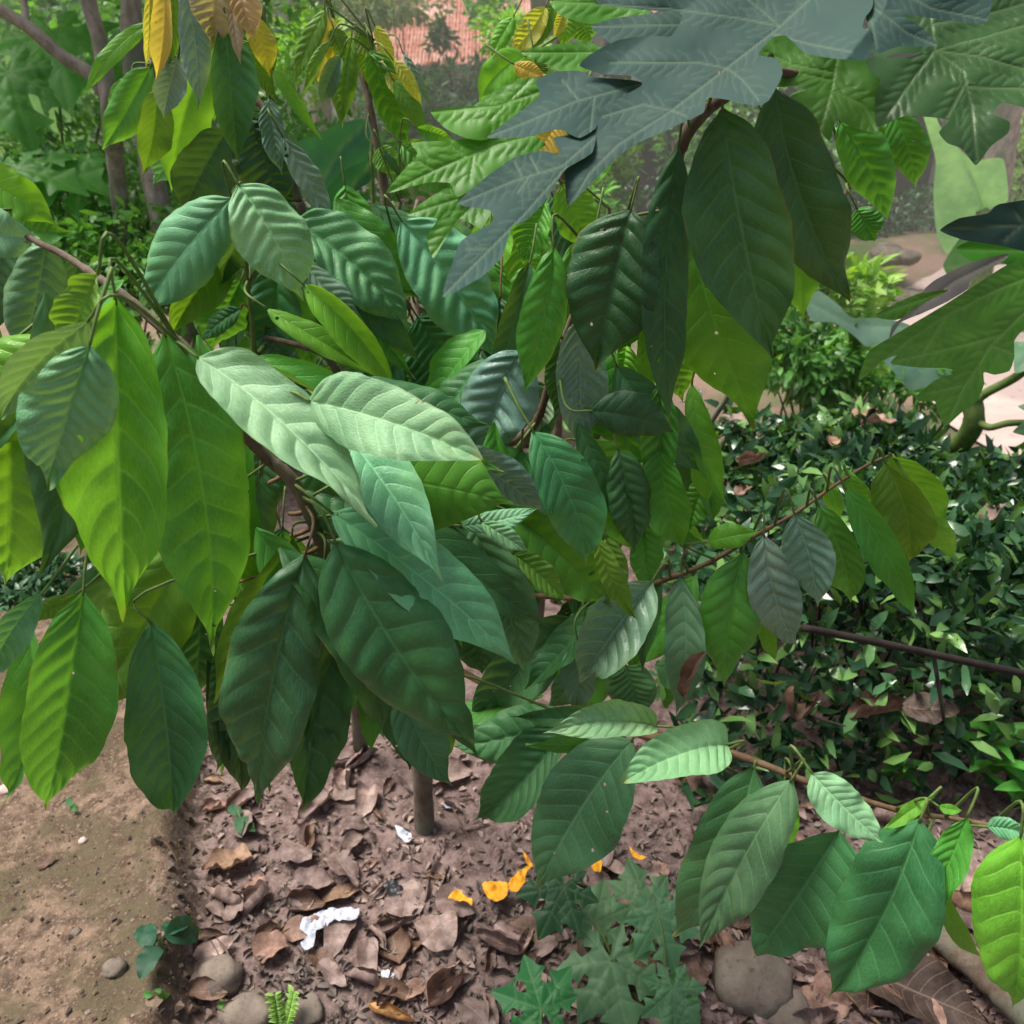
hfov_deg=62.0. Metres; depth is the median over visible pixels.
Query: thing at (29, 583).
shrub
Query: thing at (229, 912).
dead leaf
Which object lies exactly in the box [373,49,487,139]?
shrub
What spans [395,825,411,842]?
wrapper
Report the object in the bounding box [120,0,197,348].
tree
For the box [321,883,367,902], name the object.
dead leaf
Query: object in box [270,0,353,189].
shrub
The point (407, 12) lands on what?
shrub
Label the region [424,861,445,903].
dead leaf
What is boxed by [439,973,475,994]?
dead leaf
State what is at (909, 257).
stone
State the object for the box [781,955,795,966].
dead leaf
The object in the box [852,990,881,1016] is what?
dead leaf
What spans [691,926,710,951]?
dead leaf
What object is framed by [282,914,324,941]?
dead leaf
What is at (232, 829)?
dead leaf
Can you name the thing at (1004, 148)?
tree
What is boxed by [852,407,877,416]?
dead leaf
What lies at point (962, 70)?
papaya tree
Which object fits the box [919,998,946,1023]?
dead leaf
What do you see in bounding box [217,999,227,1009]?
seedling
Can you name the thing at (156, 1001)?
soil crumbs
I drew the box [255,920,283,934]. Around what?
dead leaf
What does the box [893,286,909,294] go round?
stone
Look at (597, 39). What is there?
wood
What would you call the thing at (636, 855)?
petal
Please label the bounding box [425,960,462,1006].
dead leaf
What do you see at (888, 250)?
stone
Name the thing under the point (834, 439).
dead leaf
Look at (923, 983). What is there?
dead leaf
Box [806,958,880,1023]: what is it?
stick
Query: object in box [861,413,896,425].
dead leaf
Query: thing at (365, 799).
dead leaf
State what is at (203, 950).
dead leaf
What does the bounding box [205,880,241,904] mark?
dead leaf
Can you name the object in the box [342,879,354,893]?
dead leaf
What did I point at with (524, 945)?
dead leaf
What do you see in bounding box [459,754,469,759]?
dead leaf
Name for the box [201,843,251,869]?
dead leaf
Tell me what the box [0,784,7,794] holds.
stone
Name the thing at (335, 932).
dead leaf
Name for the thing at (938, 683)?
stake
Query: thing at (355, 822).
dead leaf
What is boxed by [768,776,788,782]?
dead leaf
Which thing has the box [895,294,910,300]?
stone
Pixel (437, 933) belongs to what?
dead leaf
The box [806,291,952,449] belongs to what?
banana plant
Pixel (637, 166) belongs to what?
shrub
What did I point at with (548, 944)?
dead leaf
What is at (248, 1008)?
stone
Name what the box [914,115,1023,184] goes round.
shrub
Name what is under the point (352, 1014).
leaf litter
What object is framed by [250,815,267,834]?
dead leaf
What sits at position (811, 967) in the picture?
dead leaf
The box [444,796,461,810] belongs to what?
dead leaf
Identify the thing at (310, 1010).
stone
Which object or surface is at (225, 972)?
stone
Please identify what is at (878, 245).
stone
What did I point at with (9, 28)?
shrub
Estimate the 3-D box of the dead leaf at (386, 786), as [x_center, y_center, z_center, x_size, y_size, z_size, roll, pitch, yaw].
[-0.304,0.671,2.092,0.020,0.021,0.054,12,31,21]
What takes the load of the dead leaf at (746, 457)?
on the hedge at (796, 463)
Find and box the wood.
[1,0,663,215]
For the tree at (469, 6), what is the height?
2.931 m
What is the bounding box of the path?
[877,264,1023,455]
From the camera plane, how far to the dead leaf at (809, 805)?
2.03 m
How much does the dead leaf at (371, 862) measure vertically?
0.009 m
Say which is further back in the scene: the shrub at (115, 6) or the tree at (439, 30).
the tree at (439, 30)
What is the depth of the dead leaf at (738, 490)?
2.54 m
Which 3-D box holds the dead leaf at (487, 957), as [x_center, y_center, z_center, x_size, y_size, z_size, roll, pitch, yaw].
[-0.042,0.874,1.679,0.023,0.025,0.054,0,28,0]
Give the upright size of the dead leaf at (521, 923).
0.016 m
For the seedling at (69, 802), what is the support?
on the ground
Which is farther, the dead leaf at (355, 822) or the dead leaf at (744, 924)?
the dead leaf at (355, 822)
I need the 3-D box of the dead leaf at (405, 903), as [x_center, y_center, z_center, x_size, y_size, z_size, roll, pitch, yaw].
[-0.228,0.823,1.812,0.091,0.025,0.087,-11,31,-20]
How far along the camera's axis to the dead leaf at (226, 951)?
1.69 m
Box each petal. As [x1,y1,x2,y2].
[448,890,471,905]
[482,881,507,901]
[508,865,530,891]
[523,853,532,865]
[591,860,601,871]
[629,846,645,859]
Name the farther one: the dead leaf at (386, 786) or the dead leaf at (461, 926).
the dead leaf at (386, 786)
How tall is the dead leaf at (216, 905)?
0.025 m
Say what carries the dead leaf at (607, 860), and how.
on the ground
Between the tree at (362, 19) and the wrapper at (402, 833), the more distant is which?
the tree at (362, 19)
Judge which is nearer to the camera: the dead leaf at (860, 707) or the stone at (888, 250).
the dead leaf at (860, 707)
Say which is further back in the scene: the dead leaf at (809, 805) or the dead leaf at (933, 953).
the dead leaf at (809, 805)
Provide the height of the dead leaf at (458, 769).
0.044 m
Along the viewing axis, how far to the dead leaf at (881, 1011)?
1.59 m
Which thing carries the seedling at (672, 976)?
on the ground
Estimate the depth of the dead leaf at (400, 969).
1.68 m
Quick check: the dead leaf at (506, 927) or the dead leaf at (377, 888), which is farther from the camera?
the dead leaf at (377, 888)
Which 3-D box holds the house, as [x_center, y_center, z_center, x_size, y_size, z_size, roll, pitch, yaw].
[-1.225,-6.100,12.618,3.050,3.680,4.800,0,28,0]
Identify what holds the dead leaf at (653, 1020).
on the ground
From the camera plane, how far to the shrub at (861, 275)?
3.79 m
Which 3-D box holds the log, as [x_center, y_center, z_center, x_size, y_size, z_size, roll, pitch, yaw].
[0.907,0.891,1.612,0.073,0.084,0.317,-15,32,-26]
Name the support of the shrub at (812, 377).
on the ground
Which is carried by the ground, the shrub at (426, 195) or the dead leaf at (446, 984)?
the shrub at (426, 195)
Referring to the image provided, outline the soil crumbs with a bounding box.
[0,685,337,1023]
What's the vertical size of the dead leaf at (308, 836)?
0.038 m
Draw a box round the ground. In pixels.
[0,200,1023,1023]
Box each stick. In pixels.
[144,840,177,861]
[321,850,376,906]
[450,804,481,858]
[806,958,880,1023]
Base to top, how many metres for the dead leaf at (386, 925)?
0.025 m
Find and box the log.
[932,925,1023,1023]
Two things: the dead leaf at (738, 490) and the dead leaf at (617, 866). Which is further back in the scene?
the dead leaf at (738, 490)
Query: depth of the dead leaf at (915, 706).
1.91 m
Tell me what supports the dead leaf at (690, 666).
hanging from the cacao tree at (126, 453)
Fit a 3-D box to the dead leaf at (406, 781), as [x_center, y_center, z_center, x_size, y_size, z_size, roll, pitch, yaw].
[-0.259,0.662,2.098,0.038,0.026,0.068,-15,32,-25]
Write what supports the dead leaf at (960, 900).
on the ground
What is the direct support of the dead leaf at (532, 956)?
on the leaf litter
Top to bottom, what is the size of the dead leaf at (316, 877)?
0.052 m
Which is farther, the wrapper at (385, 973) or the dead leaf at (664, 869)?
the dead leaf at (664, 869)
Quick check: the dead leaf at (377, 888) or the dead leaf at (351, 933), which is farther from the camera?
the dead leaf at (377, 888)
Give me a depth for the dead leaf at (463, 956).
1.69 m
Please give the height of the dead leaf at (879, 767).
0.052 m
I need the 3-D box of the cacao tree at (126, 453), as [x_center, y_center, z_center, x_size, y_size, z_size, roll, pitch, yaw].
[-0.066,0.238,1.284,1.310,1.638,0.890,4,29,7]
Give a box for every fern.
[265,991,286,1023]
[283,984,298,1023]
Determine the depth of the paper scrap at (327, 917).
1.76 m
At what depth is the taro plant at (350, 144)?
2.18 m
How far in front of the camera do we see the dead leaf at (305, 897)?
1.80 m
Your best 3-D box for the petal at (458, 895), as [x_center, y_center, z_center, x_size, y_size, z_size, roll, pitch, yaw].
[-0.103,0.799,1.770,0.056,0.009,0.027,13,31,23]
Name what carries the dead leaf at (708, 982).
on the leaf litter
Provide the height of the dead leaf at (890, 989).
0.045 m
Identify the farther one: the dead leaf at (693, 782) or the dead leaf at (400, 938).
the dead leaf at (693, 782)
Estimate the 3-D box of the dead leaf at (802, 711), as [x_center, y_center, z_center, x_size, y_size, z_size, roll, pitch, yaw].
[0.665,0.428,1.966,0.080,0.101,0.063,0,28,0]
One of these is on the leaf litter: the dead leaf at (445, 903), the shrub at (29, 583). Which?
the dead leaf at (445, 903)
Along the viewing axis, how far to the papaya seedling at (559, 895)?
1.63 m
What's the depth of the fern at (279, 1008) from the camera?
1.57 m
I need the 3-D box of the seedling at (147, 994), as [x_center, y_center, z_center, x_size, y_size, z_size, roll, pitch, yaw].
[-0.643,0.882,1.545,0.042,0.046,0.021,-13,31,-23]
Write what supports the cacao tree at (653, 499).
on the ground
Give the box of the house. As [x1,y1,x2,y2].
[294,0,530,229]
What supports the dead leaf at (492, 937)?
on the ground
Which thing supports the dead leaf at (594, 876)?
on the ground
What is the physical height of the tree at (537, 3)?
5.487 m
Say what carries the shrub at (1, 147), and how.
on the ground
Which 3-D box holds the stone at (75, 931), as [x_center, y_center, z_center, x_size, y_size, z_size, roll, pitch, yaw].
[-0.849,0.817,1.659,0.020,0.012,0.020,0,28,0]
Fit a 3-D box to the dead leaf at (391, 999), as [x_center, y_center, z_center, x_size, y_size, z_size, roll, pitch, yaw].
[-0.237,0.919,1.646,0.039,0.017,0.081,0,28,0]
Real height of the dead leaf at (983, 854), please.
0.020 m
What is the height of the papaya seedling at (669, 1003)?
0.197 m
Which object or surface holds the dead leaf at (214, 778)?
on the ground
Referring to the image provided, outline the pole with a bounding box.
[800,624,1023,676]
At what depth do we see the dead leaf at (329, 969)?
1.66 m
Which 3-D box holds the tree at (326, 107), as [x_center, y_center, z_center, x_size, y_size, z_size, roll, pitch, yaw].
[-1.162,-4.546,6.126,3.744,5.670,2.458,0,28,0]
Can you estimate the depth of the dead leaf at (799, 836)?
1.96 m
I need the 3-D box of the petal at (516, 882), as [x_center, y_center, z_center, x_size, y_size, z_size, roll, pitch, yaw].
[0.019,0.777,1.817,0.032,0.017,0.085,14,32,24]
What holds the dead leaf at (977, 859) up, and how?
on the ground
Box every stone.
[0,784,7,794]
[70,927,81,935]
[78,836,87,843]
[102,958,127,977]
[198,954,244,996]
[217,992,275,1023]
[294,992,323,1023]
[711,940,793,1020]
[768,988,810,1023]
[869,242,901,257]
[870,246,901,266]
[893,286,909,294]
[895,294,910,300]
[898,249,921,265]
[907,288,923,295]
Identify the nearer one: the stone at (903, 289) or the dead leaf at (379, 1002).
the dead leaf at (379, 1002)
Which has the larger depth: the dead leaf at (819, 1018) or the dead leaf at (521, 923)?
the dead leaf at (521, 923)
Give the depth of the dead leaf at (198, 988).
1.61 m
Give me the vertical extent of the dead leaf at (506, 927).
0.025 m
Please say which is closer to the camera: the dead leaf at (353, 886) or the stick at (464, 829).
the dead leaf at (353, 886)
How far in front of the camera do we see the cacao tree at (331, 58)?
1.51 m
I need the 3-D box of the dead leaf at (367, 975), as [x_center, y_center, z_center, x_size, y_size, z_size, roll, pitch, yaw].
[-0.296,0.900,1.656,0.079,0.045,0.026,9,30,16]
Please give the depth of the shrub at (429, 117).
8.53 m
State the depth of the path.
4.30 m
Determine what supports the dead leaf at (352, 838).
on the leaf litter
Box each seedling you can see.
[65,798,78,811]
[134,915,200,980]
[143,988,170,1000]
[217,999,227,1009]
[227,804,254,834]
[491,955,577,1023]
[516,871,598,940]
[556,857,671,1023]
[623,883,705,1023]
[669,966,699,1011]
[876,744,924,789]
[941,720,1023,791]
[986,755,1023,812]
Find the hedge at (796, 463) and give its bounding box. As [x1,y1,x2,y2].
[636,383,1023,811]
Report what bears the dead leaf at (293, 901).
on the ground
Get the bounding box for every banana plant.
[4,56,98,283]
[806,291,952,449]
[924,117,1007,289]
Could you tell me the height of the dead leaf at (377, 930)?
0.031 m
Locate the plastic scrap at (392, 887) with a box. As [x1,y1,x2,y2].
[384,879,402,896]
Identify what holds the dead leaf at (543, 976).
on the leaf litter
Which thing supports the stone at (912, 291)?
on the ground
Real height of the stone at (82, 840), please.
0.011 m
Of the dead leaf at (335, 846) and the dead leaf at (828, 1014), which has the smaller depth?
the dead leaf at (828, 1014)
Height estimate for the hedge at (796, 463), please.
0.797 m
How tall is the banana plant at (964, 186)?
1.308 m
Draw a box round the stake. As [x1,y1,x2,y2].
[932,658,946,730]
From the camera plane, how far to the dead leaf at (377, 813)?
2.01 m
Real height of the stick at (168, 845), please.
0.023 m
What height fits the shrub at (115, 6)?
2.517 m
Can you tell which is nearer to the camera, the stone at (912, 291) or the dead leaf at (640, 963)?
the dead leaf at (640, 963)
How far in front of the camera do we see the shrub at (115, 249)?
3.12 m
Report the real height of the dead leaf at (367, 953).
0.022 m
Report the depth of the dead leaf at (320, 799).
2.02 m
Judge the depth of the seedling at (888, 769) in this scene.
2.02 m
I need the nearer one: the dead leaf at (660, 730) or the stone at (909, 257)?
the dead leaf at (660, 730)
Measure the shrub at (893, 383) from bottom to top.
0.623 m
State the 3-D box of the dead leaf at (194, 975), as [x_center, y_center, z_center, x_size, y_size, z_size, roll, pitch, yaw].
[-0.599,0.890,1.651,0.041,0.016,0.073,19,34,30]
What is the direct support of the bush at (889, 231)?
on the ground
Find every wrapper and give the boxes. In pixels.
[381,970,393,977]
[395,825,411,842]
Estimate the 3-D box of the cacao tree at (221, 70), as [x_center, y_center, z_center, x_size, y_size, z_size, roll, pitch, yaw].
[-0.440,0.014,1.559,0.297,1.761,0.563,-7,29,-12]
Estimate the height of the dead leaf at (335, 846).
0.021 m
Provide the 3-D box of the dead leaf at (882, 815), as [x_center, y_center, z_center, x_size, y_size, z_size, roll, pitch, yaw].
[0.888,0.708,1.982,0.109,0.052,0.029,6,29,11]
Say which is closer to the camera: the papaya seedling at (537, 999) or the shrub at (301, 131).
the papaya seedling at (537, 999)
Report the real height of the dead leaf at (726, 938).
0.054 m
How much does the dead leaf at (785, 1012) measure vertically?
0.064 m
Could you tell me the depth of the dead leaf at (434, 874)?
1.87 m
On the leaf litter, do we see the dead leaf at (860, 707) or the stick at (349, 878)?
the stick at (349, 878)
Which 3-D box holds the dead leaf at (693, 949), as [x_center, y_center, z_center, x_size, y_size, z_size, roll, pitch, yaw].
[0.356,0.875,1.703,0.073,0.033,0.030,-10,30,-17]
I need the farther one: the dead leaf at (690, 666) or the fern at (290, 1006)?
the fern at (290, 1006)
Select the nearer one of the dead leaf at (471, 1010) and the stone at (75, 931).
the dead leaf at (471, 1010)
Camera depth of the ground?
1.89 m
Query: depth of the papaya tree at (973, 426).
2.59 m
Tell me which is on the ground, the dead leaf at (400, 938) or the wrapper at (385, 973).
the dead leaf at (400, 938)
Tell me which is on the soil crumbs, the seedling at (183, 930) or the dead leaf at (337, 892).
the seedling at (183, 930)
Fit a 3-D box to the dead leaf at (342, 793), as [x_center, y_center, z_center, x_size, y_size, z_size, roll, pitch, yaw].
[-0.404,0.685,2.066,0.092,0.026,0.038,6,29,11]
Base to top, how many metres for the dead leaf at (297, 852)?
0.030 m
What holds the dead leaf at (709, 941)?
on the ground
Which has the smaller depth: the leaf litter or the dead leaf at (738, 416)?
the leaf litter
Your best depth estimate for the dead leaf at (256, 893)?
1.78 m
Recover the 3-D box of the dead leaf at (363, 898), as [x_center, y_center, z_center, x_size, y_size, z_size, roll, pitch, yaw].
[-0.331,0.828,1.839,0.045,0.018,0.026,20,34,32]
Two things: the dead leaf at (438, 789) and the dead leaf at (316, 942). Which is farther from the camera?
the dead leaf at (438, 789)
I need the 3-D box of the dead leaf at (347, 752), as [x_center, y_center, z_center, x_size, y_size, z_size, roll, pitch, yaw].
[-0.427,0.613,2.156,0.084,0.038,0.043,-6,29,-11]
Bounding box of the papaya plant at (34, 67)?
[0,10,177,255]
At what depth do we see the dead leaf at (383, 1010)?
1.60 m
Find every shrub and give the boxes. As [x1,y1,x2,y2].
[0,0,134,231]
[0,0,291,232]
[0,97,179,320]
[0,126,144,292]
[0,550,92,611]
[4,0,337,271]
[28,188,181,332]
[64,86,422,378]
[175,0,391,122]
[235,136,626,431]
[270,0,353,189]
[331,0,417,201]
[332,63,461,206]
[353,0,458,209]
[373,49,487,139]
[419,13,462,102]
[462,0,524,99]
[526,76,647,234]
[643,100,738,207]
[648,86,845,189]
[763,303,884,433]
[777,250,908,421]
[849,346,986,446]
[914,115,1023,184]
[1010,111,1023,201]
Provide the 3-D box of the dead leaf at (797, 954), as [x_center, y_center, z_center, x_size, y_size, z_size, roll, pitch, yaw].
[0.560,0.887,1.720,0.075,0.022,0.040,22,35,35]
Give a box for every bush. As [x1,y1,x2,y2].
[849,186,934,238]
[889,182,973,231]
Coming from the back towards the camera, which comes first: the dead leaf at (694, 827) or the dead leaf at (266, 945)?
the dead leaf at (694, 827)
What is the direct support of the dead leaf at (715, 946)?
on the ground
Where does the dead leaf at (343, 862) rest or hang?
on the ground
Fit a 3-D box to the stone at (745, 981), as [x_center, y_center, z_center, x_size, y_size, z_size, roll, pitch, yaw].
[0.467,0.909,1.657,0.154,0.121,0.153,0,28,0]
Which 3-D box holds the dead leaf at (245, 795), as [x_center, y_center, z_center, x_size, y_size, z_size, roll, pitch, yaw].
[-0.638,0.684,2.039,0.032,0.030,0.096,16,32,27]
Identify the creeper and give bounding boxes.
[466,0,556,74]
[589,78,647,216]
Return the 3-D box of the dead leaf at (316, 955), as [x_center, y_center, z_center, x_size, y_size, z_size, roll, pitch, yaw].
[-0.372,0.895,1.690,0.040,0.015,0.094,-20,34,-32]
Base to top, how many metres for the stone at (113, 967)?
0.028 m
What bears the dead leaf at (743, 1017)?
on the ground
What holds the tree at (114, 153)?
on the ground
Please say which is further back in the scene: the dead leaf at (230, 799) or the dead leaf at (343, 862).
the dead leaf at (230, 799)
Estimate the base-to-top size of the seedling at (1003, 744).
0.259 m
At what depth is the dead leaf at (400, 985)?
1.63 m
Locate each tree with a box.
[0,0,140,325]
[0,53,1023,1005]
[83,0,367,752]
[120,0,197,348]
[181,81,930,688]
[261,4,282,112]
[294,0,451,209]
[307,0,331,130]
[386,0,1023,425]
[478,0,595,602]
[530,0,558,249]
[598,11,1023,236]
[933,331,1023,472]
[974,103,1023,215]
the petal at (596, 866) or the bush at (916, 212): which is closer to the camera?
the petal at (596, 866)
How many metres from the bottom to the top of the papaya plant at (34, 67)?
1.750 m
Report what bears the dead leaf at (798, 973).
on the ground
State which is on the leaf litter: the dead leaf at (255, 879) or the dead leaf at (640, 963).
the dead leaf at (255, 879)
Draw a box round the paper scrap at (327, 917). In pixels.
[300,907,358,949]
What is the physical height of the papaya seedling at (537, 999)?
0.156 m
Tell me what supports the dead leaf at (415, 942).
on the leaf litter
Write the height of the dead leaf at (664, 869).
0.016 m
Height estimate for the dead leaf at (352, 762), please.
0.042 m
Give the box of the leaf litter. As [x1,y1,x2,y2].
[202,712,1023,1023]
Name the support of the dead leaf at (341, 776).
on the ground
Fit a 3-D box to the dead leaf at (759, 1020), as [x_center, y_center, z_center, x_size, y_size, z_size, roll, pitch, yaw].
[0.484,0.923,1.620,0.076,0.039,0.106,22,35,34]
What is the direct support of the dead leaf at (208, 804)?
on the ground
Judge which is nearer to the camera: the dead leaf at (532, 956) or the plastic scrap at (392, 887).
the dead leaf at (532, 956)
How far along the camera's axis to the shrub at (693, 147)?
7.14 m
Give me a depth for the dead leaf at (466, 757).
2.17 m
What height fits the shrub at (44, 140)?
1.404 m
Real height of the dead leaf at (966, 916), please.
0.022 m
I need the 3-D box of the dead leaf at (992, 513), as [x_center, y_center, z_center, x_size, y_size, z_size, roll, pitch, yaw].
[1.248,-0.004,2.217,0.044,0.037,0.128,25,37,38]
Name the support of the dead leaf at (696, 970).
on the leaf litter
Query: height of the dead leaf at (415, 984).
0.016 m
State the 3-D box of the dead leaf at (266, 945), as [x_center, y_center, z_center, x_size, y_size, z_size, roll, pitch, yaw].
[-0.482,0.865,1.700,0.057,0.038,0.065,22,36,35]
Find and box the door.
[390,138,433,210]
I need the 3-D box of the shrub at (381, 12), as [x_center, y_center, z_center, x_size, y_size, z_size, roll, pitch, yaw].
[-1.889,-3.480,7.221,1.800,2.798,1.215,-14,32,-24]
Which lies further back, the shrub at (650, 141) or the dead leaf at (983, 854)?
the shrub at (650, 141)
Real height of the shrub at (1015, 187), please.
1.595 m
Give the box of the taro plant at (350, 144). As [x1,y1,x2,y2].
[295,119,471,235]
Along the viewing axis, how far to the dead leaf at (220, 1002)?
1.60 m
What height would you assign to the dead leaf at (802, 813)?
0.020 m
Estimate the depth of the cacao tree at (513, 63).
1.40 m
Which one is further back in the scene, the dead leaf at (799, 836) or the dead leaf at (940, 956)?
the dead leaf at (799, 836)
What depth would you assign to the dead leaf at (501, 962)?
1.67 m
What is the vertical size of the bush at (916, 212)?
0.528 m
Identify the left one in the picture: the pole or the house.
the house
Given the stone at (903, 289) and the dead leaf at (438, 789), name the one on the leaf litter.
the dead leaf at (438, 789)
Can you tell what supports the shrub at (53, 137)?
on the ground
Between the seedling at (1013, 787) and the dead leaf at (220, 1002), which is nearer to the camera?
the dead leaf at (220, 1002)
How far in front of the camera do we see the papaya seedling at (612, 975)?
1.61 m
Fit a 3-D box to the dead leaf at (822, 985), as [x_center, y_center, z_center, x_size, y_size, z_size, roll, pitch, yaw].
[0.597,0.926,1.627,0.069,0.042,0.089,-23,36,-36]
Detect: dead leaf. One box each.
[36,856,56,869]
[187,976,227,999]
[189,955,213,981]
[193,935,233,961]
[198,927,227,939]
[201,797,225,810]
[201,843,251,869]
[203,774,223,782]
[204,898,223,917]
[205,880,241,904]
[209,937,229,954]
[213,1000,229,1011]
[220,894,243,920]
[225,788,252,812]
[229,809,252,836]
[230,789,254,806]
[239,879,270,915]
[245,876,265,887]
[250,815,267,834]
[251,929,289,962]
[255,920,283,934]
[278,841,312,862]
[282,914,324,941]
[284,879,313,911]
[286,889,325,911]
[290,865,334,891]
[297,787,330,818]
[303,823,314,847]
[307,947,337,972]
[314,939,319,948]
[317,958,346,986]
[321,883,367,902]
[323,914,359,957]
[325,850,358,886]
[330,841,351,852]
[331,784,355,800]
[332,766,350,789]
[336,745,358,760]
[340,830,363,852]
[341,816,368,829]
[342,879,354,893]
[342,926,353,950]
[343,965,377,986]
[345,746,378,768]
[348,733,352,740]
[349,890,367,901]
[355,781,377,816]
[357,937,377,970]
[362,857,377,869]
[366,915,415,936]
[367,999,414,1021]
[368,878,387,896]
[369,923,385,949]
[372,807,382,818]
[373,914,410,963]
[373,977,416,1000]
[376,985,397,1005]
[383,777,394,795]
[384,879,426,916]
[387,968,399,1005]
[388,962,406,979]
[397,977,424,1000]
[398,771,412,792]
[409,928,420,953]
[415,910,457,951]
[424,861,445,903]
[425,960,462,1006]
[426,871,445,879]
[433,757,472,783]
[434,786,442,794]
[435,883,474,916]
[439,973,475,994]
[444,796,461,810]
[455,948,474,967]
[456,915,470,938]
[458,752,468,759]
[458,997,496,1023]
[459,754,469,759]
[476,928,521,954]
[483,992,498,1023]
[485,946,496,971]
[489,953,510,969]
[492,920,526,941]
[507,916,537,941]
[517,927,533,955]
[519,983,525,991]
[524,952,540,983]
[533,935,557,957]
[540,973,546,1016]
[571,866,613,893]
[591,848,613,869]
[602,859,624,873]
[633,955,659,977]
[645,864,661,876]
[646,1017,659,1023]
[653,861,669,874]
[656,720,672,732]
[673,775,702,791]
[677,651,705,699]
[679,942,703,958]
[679,953,707,984]
[690,930,721,944]
[691,823,698,832]
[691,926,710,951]
[706,978,714,990]
[710,933,723,957]
[718,412,748,423]
[719,930,735,946]
[732,915,750,929]
[734,483,751,494]
[738,451,768,466]
[738,1011,750,1019]
[754,1014,768,1023]
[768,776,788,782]
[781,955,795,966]
[784,684,819,721]
[787,961,816,974]
[788,951,801,960]
[790,954,815,982]
[792,1006,837,1023]
[795,831,803,840]
[798,805,806,819]
[800,802,813,808]
[801,970,851,1018]
[809,1005,822,1023]
[826,435,840,446]
[847,690,905,718]
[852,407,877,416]
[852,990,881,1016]
[855,755,898,773]
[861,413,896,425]
[863,1005,899,1018]
[868,955,987,1023]
[872,807,896,821]
[882,984,902,1003]
[902,691,959,724]
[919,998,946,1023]
[930,948,947,968]
[935,947,978,960]
[951,890,971,911]
[954,848,983,891]
[956,907,972,928]
[978,503,1005,519]
[979,851,986,858]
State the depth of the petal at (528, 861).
1.86 m
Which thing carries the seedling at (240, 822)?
on the ground
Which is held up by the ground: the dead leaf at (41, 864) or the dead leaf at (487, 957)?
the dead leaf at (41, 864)

